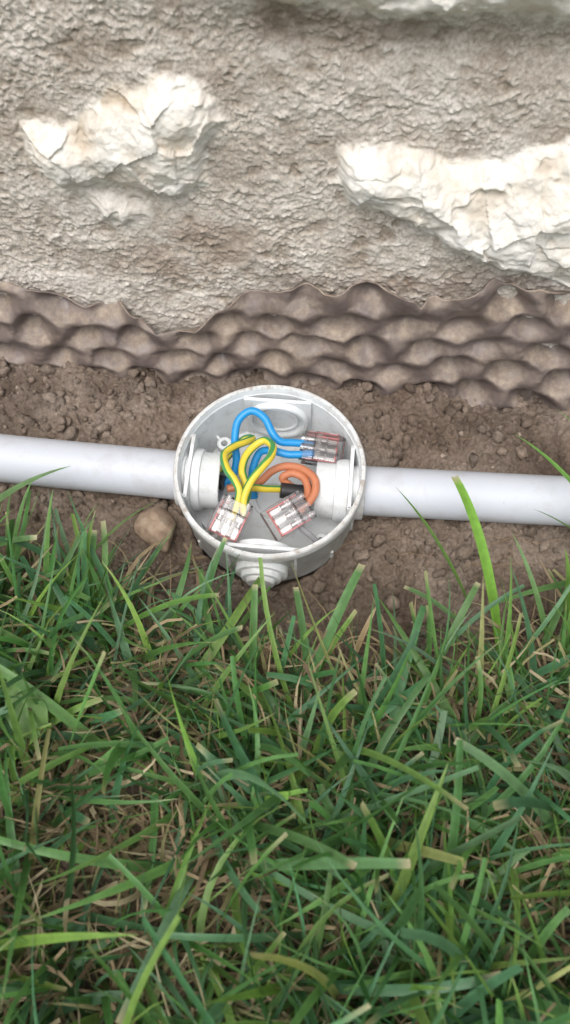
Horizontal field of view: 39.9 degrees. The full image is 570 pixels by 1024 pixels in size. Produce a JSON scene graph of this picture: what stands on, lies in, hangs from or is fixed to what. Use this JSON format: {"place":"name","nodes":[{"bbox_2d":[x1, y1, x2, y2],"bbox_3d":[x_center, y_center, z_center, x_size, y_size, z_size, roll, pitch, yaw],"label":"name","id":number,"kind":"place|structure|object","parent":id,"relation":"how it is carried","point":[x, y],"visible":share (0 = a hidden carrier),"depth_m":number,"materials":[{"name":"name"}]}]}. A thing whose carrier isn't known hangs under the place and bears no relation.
{"place":"outdoors","nodes":[
{"label":"outdoors","id":0,"kind":"place"},
{"bbox_2d":[0,356,569,1023],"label":"ground","id":1,"kind":"structure","parent":0,"point":[548,433],"depth_m":0.36,"materials":[{"name":"soil"}]},
{"bbox_2d":[0,434,224,501],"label":"conduit pipe","id":2,"kind":"object","parent":1,"relation":"on","point":[121,469],"visible":0.81,"depth_m":0.35,"materials":[{"name":"grey plastic"}]},
{"bbox_2d":[134,506,175,552],"bbox_3d":[-0.058,0.007,0.352,0.019,0.015,0.024,0,55,0],"label":"pebble","id":3,"kind":"object","parent":1,"relation":"on","point":[152,525],"visible":0.92,"depth_m":0.35,"materials":[{"name":"brown stone"}]},
{"bbox_2d":[173,385,365,588],"bbox_3d":[-0.006,-0.011,0.355,0.084,0.041,0.093,5,67,3],"label":"junction box","id":4,"kind":"object","parent":1,"relation":"on","point":[337,506],"visible":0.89,"depth_m":0.35,"materials":[{"name":"white plastic"}]},
{"bbox_2d":[218,475,225,490],"bbox_3d":[-0.034,-0.014,0.355,0.014,0.007,0.009,0,55,0],"label":"cable sheath","id":5,"kind":"object","parent":4,"relation":"in","point":[222,479],"visible":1,"depth_m":0.35,"materials":[{"name":"black plastic"}]},
{"bbox_2d":[205,494,252,542],"bbox_3d":[-0.024,0.004,0.333,0.014,0.008,0.020,24,80,5],"label":"wire connector","id":6,"kind":"object","parent":4,"relation":"in","point":[220,511],"visible":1,"depth_m":0.33,"materials":[{"name":"clear plastic"}]},
{"bbox_2d":[220,434,255,521],"bbox_3d":[-0.024,-0.016,0.345,0.017,0.019,0.047,6,55,4],"label":"earth wire","id":7,"kind":"object","parent":4,"relation":"in","point":[226,455],"visible":1,"depth_m":0.34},
{"bbox_2d":[238,437,276,516],"bbox_3d":[-0.015,-0.016,0.340,0.015,0.015,0.037,22,58,15],"label":"earth wire","id":8,"kind":"object","parent":4,"relation":"in","point":[256,473],"visible":1,"depth_m":0.34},
{"bbox_2d":[251,484,279,492],"bbox_3d":[-0.008,-0.010,0.346,0.024,0.010,0.008,0,55,0],"label":"earth wire","id":9,"kind":"object","parent":4,"relation":"in","point":[266,488],"visible":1,"depth_m":0.34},
{"bbox_2d":[224,407,313,485],"bbox_3d":[-0.012,-0.031,0.356,0.047,0.027,0.023,-14,56,-9],"label":"blue wire","id":10,"kind":"object","parent":4,"relation":"in","point":[262,416],"visible":0.96,"depth_m":0.35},
{"bbox_2d":[227,462,319,514],"bbox_3d":[-0.004,-0.013,0.346,0.042,0.017,0.021,25,59,17],"label":"brown wire","id":11,"kind":"object","parent":4,"relation":"in","point":[266,475],"visible":0.96,"depth_m":0.34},
{"bbox_2d":[248,446,314,498],"bbox_3d":[-0.003,-0.021,0.355,0.032,0.022,0.014,-18,57,-12],"label":"blue wire","id":12,"kind":"object","parent":4,"relation":"in","point":[259,453],"visible":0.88,"depth_m":0.35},
{"bbox_2d":[260,490,316,541],"bbox_3d":[0.002,0.002,0.333,0.020,0.008,0.014,-30,82,-8],"label":"wire connector","id":13,"kind":"object","parent":4,"relation":"in","point":[286,502],"visible":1,"depth_m":0.33,"materials":[{"name":"clear plastic"}]},
{"bbox_2d":[279,470,311,509],"bbox_3d":[0.006,-0.008,0.343,0.012,0.013,0.022,-14,56,-10],"label":"brown wire","id":14,"kind":"object","parent":4,"relation":"in","point":[300,476],"visible":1,"depth_m":0.34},
{"bbox_2d":[279,482,311,499],"bbox_3d":[0.014,-0.010,0.349,0.033,0.012,0.011,0,55,0],"label":"cable sheath","id":15,"kind":"object","parent":4,"relation":"in","point":[287,489],"visible":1,"depth_m":0.34,"materials":[{"name":"black plastic"}]},
{"bbox_2d":[298,527,318,542],"bbox_3d":[0.012,0.012,0.342,0.013,0.017,0.006,0,55,0],"label":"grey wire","id":16,"kind":"object","parent":4,"relation":"in","point":[312,537],"visible":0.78,"depth_m":0.34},
{"bbox_2d":[298,430,345,465],"bbox_3d":[0.017,-0.028,0.350,0.020,0.008,0.014,9,70,1],"label":"wire connector","id":17,"kind":"object","parent":4,"relation":"in","point":[323,441],"visible":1,"depth_m":0.35,"materials":[{"name":"clear plastic"}]},
{"bbox_2d":[0,412,569,1023],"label":"grass lawn","id":18,"kind":"structure","parent":1,"relation":"on","point":[82,598],"depth_m":0.26,"materials":[{"name":"green plant"}]},
{"bbox_2d":[5,668,47,737],"bbox_3d":[-0.092,0.067,0.278,0.015,0.006,0.027,-26,77,4],"label":"broadleaf weed","id":19,"kind":"object","parent":18,"relation":"on","point":[40,712],"visible":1,"depth_m":0.28,"materials":[{"name":"green plant"}]},
{"bbox_2d":[0,0,569,369],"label":"stone wall","id":20,"kind":"structure","parent":1,"relation":"on","point":[166,166],"depth_m":0.30,"materials":[{"name":"stone"}]},
{"bbox_2d":[0,509,569,1023],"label":"dry thatch","id":21,"kind":"object","parent":1,"relation":"on","point":[142,845],"visible":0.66,"depth_m":0.27,"materials":[{"name":"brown plant"}]},
{"bbox_2d":[0,278,569,410],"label":"drainage membrane","id":22,"kind":"object","parent":1,"relation":"on","point":[484,346],"visible":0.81,"depth_m":0.38,"materials":[{"name":"brown plastic"}]},
{"bbox_2d":[337,437,561,566],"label":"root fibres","id":23,"kind":"object","parent":1,"relation":"on","point":[485,537],"visible":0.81,"depth_m":0.35,"materials":[{"name":"brown plant"}]},
{"bbox_2d":[354,465,569,525],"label":"conduit pipe","id":24,"kind":"object","parent":1,"relation":"on","point":[494,497],"visible":0.86,"depth_m":0.34,"materials":[{"name":"grey plastic"}]}
]}

